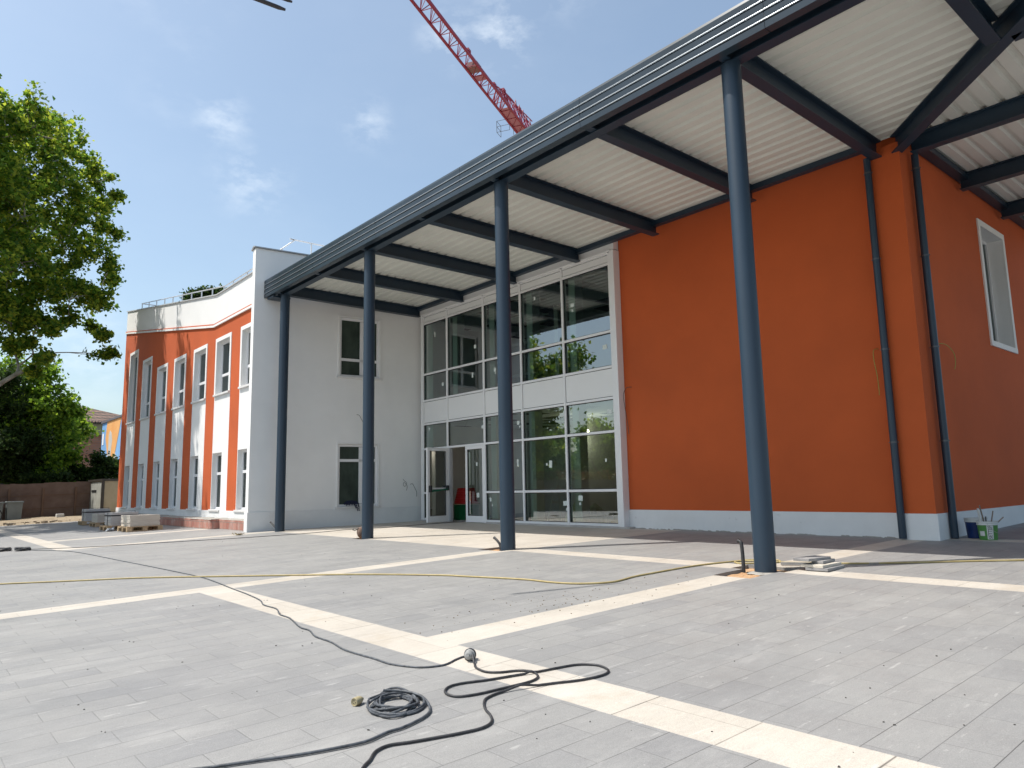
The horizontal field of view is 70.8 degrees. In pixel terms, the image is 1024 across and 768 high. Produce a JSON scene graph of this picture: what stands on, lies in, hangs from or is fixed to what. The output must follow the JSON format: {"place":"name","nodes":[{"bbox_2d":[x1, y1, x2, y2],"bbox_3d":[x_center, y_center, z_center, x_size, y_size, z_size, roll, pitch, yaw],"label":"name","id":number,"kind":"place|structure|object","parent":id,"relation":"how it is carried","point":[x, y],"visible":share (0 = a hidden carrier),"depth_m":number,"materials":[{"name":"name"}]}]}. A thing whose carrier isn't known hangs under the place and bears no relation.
{"place":"outdoors","nodes":[
{"label":"outdoors","id":0,"kind":"place"},
{"bbox_2d":[0,547,11,550],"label":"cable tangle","id":1,"kind":"object","parent":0,"point":[5,548],"visible":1,"depth_m":15.79,"materials":[{"name":"black rubber"}]},
{"bbox_2d":[0,515,81,525],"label":"earth margin","id":2,"kind":"object","parent":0,"point":[62,519],"visible":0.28,"depth_m":31.04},
{"bbox_2d":[0,502,3,520],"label":"bin","id":3,"kind":"object","parent":2,"relation":"on","point":[1,506],"visible":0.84,"depth_m":32.17,"materials":[{"name":"grey plastic"}]},
{"bbox_2d":[5,501,23,519],"bbox_3d":[-22.594,5.763,32.674,0.660,0.880,0.620,6,-11,-40],"label":"bin","id":4,"kind":"object","parent":2,"relation":"on","point":[13,510],"visible":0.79,"depth_m":32.47,"materials":[{"name":"grey plastic"}]},
{"bbox_2d":[0,362,61,484],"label":"evergreen tree","id":5,"kind":"object","parent":2,"relation":"on","point":[22,451],"visible":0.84,"depth_m":35.22,"materials":[{"name":"green plant"}]},
{"bbox_2d":[4,468,80,483],"bbox_3d":[-23.293,5.587,35.402,3.515,2.989,2.084,0,-8,-11],"label":"shrub","id":6,"kind":"object","parent":2,"relation":"on","point":[53,476],"visible":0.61,"depth_m":35.29,"materials":[{"name":"green plant"}]},
{"bbox_2d":[0,482,91,519],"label":"fence","id":7,"kind":"object","parent":2,"relation":"on","point":[51,499],"visible":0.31,"depth_m":34.17,"materials":[{"name":"brown wood"}]},
{"bbox_2d":[73,448,119,481],"bbox_3d":[-21.849,5.412,38.181,2.514,4.066,2.939,6,-11,-40],"label":"shrub","id":8,"kind":"object","parent":2,"relation":"on","point":[104,465],"visible":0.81,"depth_m":38.05,"materials":[{"name":"green plant"}]},
{"bbox_2d":[88,479,117,511],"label":"shed","id":9,"kind":"structure","parent":2,"relation":"on","point":[103,493],"depth_m":33.71,"materials":[{"name":"brown metal"}]},
{"bbox_2d":[254,0,291,10],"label":"hanging bars","id":10,"kind":"object","parent":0,"point":[271,4],"visible":1,"depth_m":8.25,"materials":[{"name":"grey metal"}]},
{"bbox_2d":[0,0,743,414],"label":"sky","id":11,"kind":"structure","parent":0,"point":[228,128],"materials":[{"name":"blue"}]},
{"bbox_2d":[0,511,1023,767],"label":"paving","id":12,"kind":"structure","parent":0,"point":[152,683],"depth_m":4.93,"materials":[{"name":"grey concrete"}]},
{"bbox_2d":[14,547,30,550],"bbox_3d":[-10.704,3.605,15.761,0.287,0.071,0.340,6,-11,-40],"label":"cable tangle","id":13,"kind":"object","parent":12,"relation":"on","point":[21,548],"visible":1,"depth_m":15.68,"materials":[{"name":"black rubber"}]},
{"bbox_2d":[3,519,66,524],"bbox_3d":[-20.683,5.979,31.422,9.063,0.345,4.174,6,-11,-40],"label":"rubble","id":14,"kind":"object","parent":12,"relation":"on","point":[33,521],"visible":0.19,"depth_m":30.00,"materials":[{"name":"beige stone"}]},
{"bbox_2d":[0,345,104,481],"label":"lime tree","id":15,"kind":"object","parent":12,"relation":"on","point":[63,415],"visible":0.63,"depth_m":37.19,"materials":[{"name":"green plant"}]},
{"bbox_2d":[0,73,130,385],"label":"plane tree","id":16,"kind":"object","parent":12,"relation":"on","point":[22,129],"visible":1,"depth_m":27.93,"materials":[{"name":"green plant"}]},
{"bbox_2d":[62,461,91,481],"bbox_3d":[-23.163,5.737,38.342,2.435,3.524,2.644,-1,-8,-4],"label":"shrub","id":17,"kind":"object","parent":12,"relation":"on","point":[75,470],"visible":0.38,"depth_m":37.76,"materials":[{"name":"green plant"}]},
{"bbox_2d":[78,521,102,524],"bbox_3d":[-15.590,5.183,26.971,1.000,0.142,0.820,6,-11,-40],"label":"pallet","id":18,"kind":"object","parent":12,"relation":"on","point":[82,522],"visible":0.31,"depth_m":26.47,"materials":[{"name":"brown wood"}]},
{"bbox_2d":[81,508,108,520],"bbox_3d":[-15.596,4.882,27.014,0.836,0.466,0.753,6,-11,-40],"label":"slab stack","id":19,"kind":"object","parent":18,"relation":"on","point":[86,514],"visible":0.68,"depth_m":26.67,"materials":[{"name":"grey concrete"}]},
{"bbox_2d":[89,522,104,526],"bbox_3d":[-14.226,4.928,25.395,1.000,0.142,0.820,7,-11,-43],"label":"pallet","id":20,"kind":"object","parent":12,"relation":"on","point":[94,524],"visible":0.39,"depth_m":24.96,"materials":[{"name":"brown wood"}]},
{"bbox_2d":[92,513,105,522],"bbox_3d":[-14.232,4.715,25.426,0.901,0.284,0.739,7,-11,-43],"label":"slab stack","id":21,"kind":"object","parent":20,"relation":"on","point":[97,518],"visible":0.37,"depth_m":24.97,"materials":[{"name":"concrete"}]},
{"bbox_2d":[99,525,132,529],"bbox_3d":[-12.301,4.505,22.666,1.000,0.142,0.820,7,-11,-44],"label":"pallet","id":22,"kind":"object","parent":12,"relation":"on","point":[103,527],"visible":0.39,"depth_m":22.36,"materials":[{"name":"brown wood"}]},
{"bbox_2d":[104,510,138,525],"bbox_3d":[-12.307,4.219,22.706,0.796,0.436,0.733,7,-11,-44],"label":"slab stack","id":23,"kind":"object","parent":22,"relation":"on","point":[113,518],"visible":0.69,"depth_m":22.36,"materials":[{"name":"grey concrete"}]},
{"bbox_2d":[117,525,162,531],"bbox_3d":[-11.158,4.325,21.619,0.820,0.142,1.000,-9,-11,43],"label":"pallet","id":24,"kind":"object","parent":12,"relation":"on","point":[138,528],"visible":0.93,"depth_m":21.42,"materials":[{"name":"brown wood"}]},
{"bbox_2d":[121,514,159,526],"bbox_3d":[-11.165,4.095,21.656,0.755,0.320,0.858,-9,-11,43],"label":"slab stack","id":25,"kind":"object","parent":24,"relation":"on","point":[140,520],"visible":0.99,"depth_m":21.40,"materials":[{"name":"concrete"}]},
{"bbox_2d":[138,513,243,530],"bbox_3d":[-12.088,4.749,25.008,0.505,0.379,16.401,6,-11,-40],"label":"brick ledge","id":26,"kind":"object","parent":12,"relation":"on","point":[205,522],"visible":0.54,"depth_m":21.29,"materials":[{"name":"brick"}]},
{"bbox_2d":[179,283,226,300],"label":"pine tree","id":27,"kind":"object","parent":12,"relation":"on","point":[204,293],"visible":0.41,"depth_m":50.72,"materials":[{"name":"green plant"}]},
{"bbox_2d":[32,550,463,667],"bbox_3d":[-5.354,2.751,10.468,0.780,0.038,15.349,6,-11,-41],"label":"extension cable","id":28,"kind":"object","parent":12,"relation":"on","point":[382,661],"visible":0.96,"depth_m":5.74,"materials":[{"name":"rubber"}]},
{"bbox_2d":[43,521,464,548],"bbox_3d":[-5.661,3.679,17.623,10.587,0.249,1.247,2,-9,-24],"label":"thin cable","id":29,"kind":"object","parent":12,"relation":"on","point":[235,538],"visible":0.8,"depth_m":16.61,"materials":[{"name":"black rubber"}]},
{"bbox_2d":[194,686,430,767],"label":"cable coil","id":30,"kind":"object","parent":12,"relation":"on","point":[388,711],"visible":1,"depth_m":3.71,"materials":[{"name":"rubber"}]},
{"bbox_2d":[351,696,363,705],"bbox_3d":[-0.837,1.730,3.928,0.044,0.054,0.073,-5,-9,27],"label":"socket","id":31,"kind":"object","parent":12,"relation":"on","point":[357,701],"visible":1,"depth_m":3.90,"materials":[{"name":"beige plastic"}]},
{"bbox_2d":[353,527,361,537],"bbox_3d":[-3.248,3.159,15.311,0.386,0.240,0.239,-3,-8,9],"label":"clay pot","id":32,"kind":"object","parent":12,"relation":"on","point":[359,532],"visible":0.62,"depth_m":15.21,"materials":[{"name":"brown ceramic"}]},
{"bbox_2d":[361,654,609,767],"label":"power cable","id":33,"kind":"object","parent":12,"relation":"on","point":[509,687],"visible":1,"depth_m":4.10,"materials":[{"name":"black rubber"}]},
{"bbox_2d":[0,521,1023,767],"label":"stone bands","id":34,"kind":"object","parent":12,"relation":"on","point":[778,745],"visible":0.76,"depth_m":5.91,"materials":[{"name":"stone"}]},
{"bbox_2d":[464,648,475,660],"bbox_3d":[-0.277,1.791,4.762,0.082,0.086,0.125,0,-8,-7],"label":"plug","id":35,"kind":"object","parent":34,"relation":"on","point":[468,652],"visible":0.92,"depth_m":4.73,"materials":[{"name":"grey plastic"}]},
{"bbox_2d":[432,576,704,640],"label":"soil crumbs","id":36,"kind":"object","parent":34,"relation":"on","point":[565,603],"visible":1,"depth_m":6.73,"materials":[{"name":"soil"}]},
{"bbox_2d":[976,521,998,539],"bbox_3d":[7.054,2.170,10.681,0.286,0.270,0.286,6,-11,-40],"label":"bucket","id":37,"kind":"object","parent":34,"relation":"on","point":[988,530],"visible":0.98,"depth_m":10.58,"materials":[{"name":"green plastic"}]},
{"bbox_2d":[0,559,1023,584],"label":"yellow hose","id":38,"kind":"object","parent":12,"relation":"on","point":[749,561],"visible":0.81,"depth_m":8.81,"materials":[{"name":"rubber"}]},
{"bbox_2d":[35,541,1015,767],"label":"debris","id":39,"kind":"object","parent":12,"relation":"on","point":[555,662],"visible":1,"depth_m":4.58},
{"bbox_2d":[547,479,561,520],"bbox_3d":[1.160,3.056,18.960,0.551,1.107,0.254,6,-11,-40],"label":"step ladder","id":40,"kind":"object","parent":12,"relation":"on","point":[551,502],"visible":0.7,"depth_m":18.98,"materials":[{"name":"white metal"}]},
{"bbox_2d":[116,137,1023,540],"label":"school building","id":41,"kind":"structure","parent":12,"relation":"on","point":[200,411],"depth_m":14.84,"materials":[{"name":"orange paint"}]},
{"bbox_2d":[121,466,137,508],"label":"window","id":42,"kind":"structure","parent":41,"relation":"in","point":[126,474],"depth_m":30.86,"materials":[{"name":"white glass"}]},
{"bbox_2d":[126,349,138,424],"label":"window","id":43,"kind":"structure","parent":41,"relation":"in","point":[134,357],"depth_m":31.34,"materials":[{"name":"white glass"}]},
{"bbox_2d":[134,464,151,508],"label":"window","id":44,"kind":"structure","parent":41,"relation":"in","point":[140,466],"depth_m":29.18,"materials":[{"name":"white glass"}]},
{"bbox_2d":[139,356,152,420],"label":"window","id":45,"kind":"structure","parent":41,"relation":"in","point":[147,364],"depth_m":29.61,"materials":[{"name":"white glass"}]},
{"bbox_2d":[149,461,170,509],"bbox_3d":[-12.797,3.891,27.725,1.840,1.780,0.910,6,-11,-40],"label":"window","id":46,"kind":"structure","parent":41,"relation":"in","point":[155,481],"depth_m":27.51,"materials":[{"name":"white glass"}]},
{"bbox_2d":[154,363,167,415],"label":"window","id":47,"kind":"structure","parent":41,"relation":"in","point":[162,371],"depth_m":27.89,"materials":[{"name":"white glass"}]},
{"bbox_2d":[166,459,189,509],"bbox_3d":[-11.342,3.619,26.043,1.840,1.780,0.910,6,-11,-40],"label":"window","id":48,"kind":"structure","parent":41,"relation":"in","point":[173,465],"depth_m":25.82,"materials":[{"name":"white glass"}]},
{"bbox_2d":[171,353,186,409],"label":"window","id":49,"kind":"structure","parent":41,"relation":"in","point":[179,382],"depth_m":26.21,"materials":[{"name":"white glass"}]},
{"bbox_2d":[186,456,211,510],"bbox_3d":[-9.881,3.345,24.354,1.840,1.780,0.910,6,-11,-40],"label":"window","id":50,"kind":"structure","parent":41,"relation":"in","point":[193,460],"depth_m":24.12,"materials":[{"name":"white glass"}]},
{"bbox_2d":[191,344,207,403],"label":"window","id":51,"kind":"structure","parent":41,"relation":"in","point":[201,353],"depth_m":24.51,"materials":[{"name":"white glass"}]},
{"bbox_2d":[213,332,231,396],"bbox_3d":[-8.952,-0.584,22.497,0.250,1.870,1.400,6,-11,-40],"label":"window","id":52,"kind":"structure","parent":41,"relation":"in","point":[222,378],"depth_m":22.83,"materials":[{"name":"white glass"}]},
{"bbox_2d":[208,452,237,511],"bbox_3d":[-8.439,3.075,22.688,1.840,1.780,0.910,6,-11,-40],"label":"window","id":53,"kind":"structure","parent":41,"relation":"in","point":[216,458],"depth_m":22.44,"materials":[{"name":"white glass"}]},
{"bbox_2d":[233,449,246,511],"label":"window","id":54,"kind":"structure","parent":41,"relation":"in","point":[242,454],"depth_m":20.82,"materials":[{"name":"white glass"}]},
{"bbox_2d":[238,322,250,388],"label":"window","id":55,"kind":"structure","parent":41,"relation":"in","point":[244,369],"depth_m":21.28,"materials":[{"name":"white glass"}]},
{"bbox_2d":[344,500,359,510],"bbox_3d":[-4.503,3.422,20.279,0.430,0.313,0.270,4,-9,-30],"label":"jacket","id":56,"kind":"object","parent":41,"relation":"on","point":[352,503],"visible":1,"depth_m":20.24,"materials":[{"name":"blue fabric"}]},
{"bbox_2d":[335,443,380,508],"bbox_3d":[-4.426,2.618,20.580,1.340,1.840,0.280,4,-10,-33],"label":"window","id":57,"kind":"structure","parent":41,"relation":"in","point":[348,459],"depth_m":20.47,"materials":[{"name":"white paint"}]},
{"bbox_2d":[337,315,382,380],"bbox_3d":[-4.485,-1.033,21.116,1.380,1.840,0.283,4,-10,-33],"label":"window","id":58,"kind":"structure","parent":41,"relation":"in","point":[348,327],"depth_m":20.99,"materials":[{"name":"glass"}]},
{"bbox_2d":[453,503,479,519],"bbox_3d":[-1.345,3.755,21.209,0.800,0.460,0.800,6,-11,-40],"label":"drum","id":59,"kind":"object","parent":41,"relation":"on","point":[459,511],"visible":0.67,"depth_m":20.91,"materials":[{"name":"green plastic"}]},
{"bbox_2d":[454,488,477,503],"bbox_3d":[-1.355,3.300,21.274,0.720,0.460,0.720,6,-11,-40],"label":"bucket","id":60,"kind":"object","parent":59,"relation":"on","point":[460,497],"visible":0.87,"depth_m":21.03,"materials":[{"name":"red plastic"}]},
{"bbox_2d":[511,341,527,377],"bbox_3d":[0.280,-0.581,23.050,0.080,1.500,1.100,6,-11,-40],"label":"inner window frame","id":61,"kind":"structure","parent":41,"relation":"in","point":[525,342],"depth_m":23.18,"materials":[{"name":"grey metal"}]},
{"bbox_2d":[420,249,634,528],"bbox_3d":[-0.065,0.539,18.720,0.260,6.305,7.980,6,-11,-40],"label":"glazed front","id":62,"kind":"object","parent":41,"relation":"attached to","point":[565,389],"visible":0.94,"depth_m":17.71,"materials":[{"name":"white metal"}]},
{"bbox_2d":[426,447,448,522],"bbox_3d":[-2.041,2.797,20.034,0.151,2.050,0.780,-8,-11,41],"label":"glass door","id":63,"kind":"structure","parent":62,"relation":"attached to","point":[437,498],"depth_m":20.05,"materials":[{"name":"white metal"}]},
{"bbox_2d":[465,445,484,522],"bbox_3d":[-0.982,2.691,19.450,0.060,2.050,0.830,6,-11,-40],"label":"glass door","id":64,"kind":"structure","parent":62,"relation":"attached to","point":[476,518],"depth_m":19.52,"materials":[{"name":"white metal"}]},
{"bbox_2d":[565,502,606,522],"bbox_3d":[1.782,3.061,17.399,0.670,0.620,1.050,14,-17,-62],"label":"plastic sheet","id":65,"kind":"object","parent":41,"relation":"on","point":[597,514],"visible":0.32,"depth_m":17.05,"materials":[{"name":"white plastic"}]},
{"bbox_2d":[611,513,617,522],"bbox_3d":[2.623,2.743,16.499,0.500,0.960,0.629,6,-11,-40],"label":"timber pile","id":66,"kind":"object","parent":41,"relation":"on","point":[615,516],"visible":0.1,"depth_m":16.44,"materials":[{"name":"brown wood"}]},
{"bbox_2d":[623,387,628,432],"bbox_3d":[2.527,0.572,15.674,0.193,1.026,0.077,-3,-8,12],"label":"loose wire","id":67,"kind":"object","parent":41,"relation":"attached to","point":[625,409],"visible":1,"depth_m":15.71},
{"bbox_2d":[873,349,879,394],"bbox_3d":[5.963,-0.201,11.747,0.115,0.777,0.027,0,-8,-12],"label":"loose wire","id":68,"kind":"object","parent":41,"relation":"attached to","point":[876,371],"visible":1,"depth_m":11.74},
{"bbox_2d":[863,158,906,538],"bbox_3d":[5.963,-0.674,11.530,0.149,6.170,0.149,-2,-8,4],"label":"downpipe","id":69,"kind":"object","parent":41,"relation":"attached to","point":[885,348],"visible":1,"depth_m":11.45,"materials":[{"name":"grey metal"}]},
{"bbox_2d":[911,154,958,537],"bbox_3d":[6.683,-0.708,11.399,0.149,6.170,0.149,-2,-8,4],"label":"downpipe","id":70,"kind":"object","parent":41,"relation":"attached to","point":[942,420],"visible":1,"depth_m":11.32,"materials":[{"name":"grey metal"}]},
{"bbox_2d":[976,218,1017,353],"bbox_3d":[9.455,-1.877,14.286,1.580,2.490,0.330,6,-11,-40],"label":"window","id":71,"kind":"structure","parent":41,"relation":"in","point":[1002,333],"depth_m":14.66,"materials":[{"name":"white glass"}]},
{"bbox_2d":[491,549,787,577],"bbox_3d":[-0.229,2.719,11.585,1.040,0.038,9.810,6,-11,-40],"label":"sand bed","id":72,"kind":"object","parent":12,"relation":"on","point":[741,574],"visible":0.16,"depth_m":8.20,"materials":[{"name":"beige sand"}]},
{"bbox_2d":[737,539,745,572],"bbox_3d":[2.670,2.009,8.394,0.046,0.403,0.084,6,-11,-40],"label":"conduit stub","id":73,"kind":"object","parent":72,"relation":"on","point":[739,541],"visible":0.96,"depth_m":8.37,"materials":[{"name":"black plastic"}]},
{"bbox_2d":[747,571,778,574],"bbox_3d":[2.907,2.157,8.254,0.435,0.018,0.434,-3,-8,12],"label":"footing","id":74,"kind":"object","parent":72,"relation":"on","point":[754,572],"visible":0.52,"depth_m":8.16,"materials":[{"name":"concrete"}]},
{"bbox_3d":[-0.061,2.712,11.684,0.454,0.018,0.455,6,-11,-40],"label":"footing","id":75,"kind":"object","parent":72,"relation":"on","visible":0},
{"bbox_2d":[493,536,500,550],"bbox_3d":[-0.238,2.645,11.883,0.175,0.258,0.048,-8,-11,41],"label":"conduit stub","id":76,"kind":"object","parent":75,"relation":"on","point":[496,540],"visible":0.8,"depth_m":11.86,"materials":[{"name":"grey plastic"}]},
{"bbox_2d":[264,0,1023,572],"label":"canopy","id":77,"kind":"object","parent":12,"relation":"on","point":[738,104],"visible":0.9,"depth_m":11.57,"materials":[{"name":"grey metal"}]},
{"bbox_2d":[781,562,809,564],"bbox_3d":[3.482,2.115,8.479,0.600,0.030,0.040,-4,-9,19],"label":"grey batten","id":78,"kind":"object","parent":12,"relation":"on","point":[791,563],"visible":0.43,"depth_m":8.51,"materials":[{"name":"grey wood"}]},
{"bbox_2d":[805,565,844,571],"bbox_3d":[3.533,2.072,8.130,0.460,0.031,0.250,7,-11,-44],"label":"paving slab","id":79,"kind":"object","parent":12,"relation":"on","point":[828,569],"depth_m":8.00,"materials":[{"name":"grey concrete"}]},
{"bbox_2d":[801,562,840,567],"bbox_3d":[3.506,2.044,8.165,0.460,0.031,0.250,6,-11,-41],"label":"paving slab","id":80,"kind":"object","parent":79,"relation":"on","point":[825,565],"depth_m":8.04,"materials":[{"name":"concrete"}]},
{"bbox_2d":[811,558,834,563],"bbox_3d":[3.543,2.014,8.202,0.130,0.031,0.360,-9,-11,43],"label":"paving slab","id":81,"kind":"object","parent":80,"relation":"on","point":[824,561],"depth_m":8.10,"materials":[{"name":"grey concrete"}]},
{"bbox_2d":[793,555,830,561],"bbox_3d":[3.415,1.985,8.201,0.420,0.031,0.200,4,-10,-33],"label":"paving slab","id":82,"kind":"object","parent":81,"relation":"on","point":[811,558],"depth_m":8.14,"materials":[{"name":"grey concrete"}]},
{"bbox_2d":[869,558,1023,563],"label":"grey hose","id":83,"kind":"object","parent":12,"relation":"on","point":[951,560],"visible":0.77,"depth_m":8.40,"materials":[{"name":"rubber"}]},
{"bbox_2d":[964,517,987,537],"bbox_3d":[7.093,2.196,11.004,0.318,0.300,0.318,6,-11,-40],"label":"bucket","id":84,"kind":"object","parent":12,"relation":"on","point":[971,527],"visible":0.7,"depth_m":10.93,"materials":[{"name":"blue plastic"}]},
{"label":"ground","id":85,"kind":"structure","parent":0,"visible":0},
{"bbox_2d":[46,406,118,466],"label":"brick house","id":86,"kind":"structure","parent":85,"relation":"on","point":[99,416],"depth_m":54.68,"materials":[{"name":"brick"}]},
{"bbox_2d":[101,414,121,458],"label":"mural building","id":87,"kind":"structure","parent":85,"relation":"on","point":[111,436],"depth_m":49.23,"materials":[{"name":"multicoloured"}]},
{"bbox_2d":[410,0,531,136],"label":"tower crane","id":88,"kind":"object","parent":85,"relation":"on","point":[515,122],"visible":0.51,"depth_m":69.31,"materials":[{"name":"red paint"}]}
]}

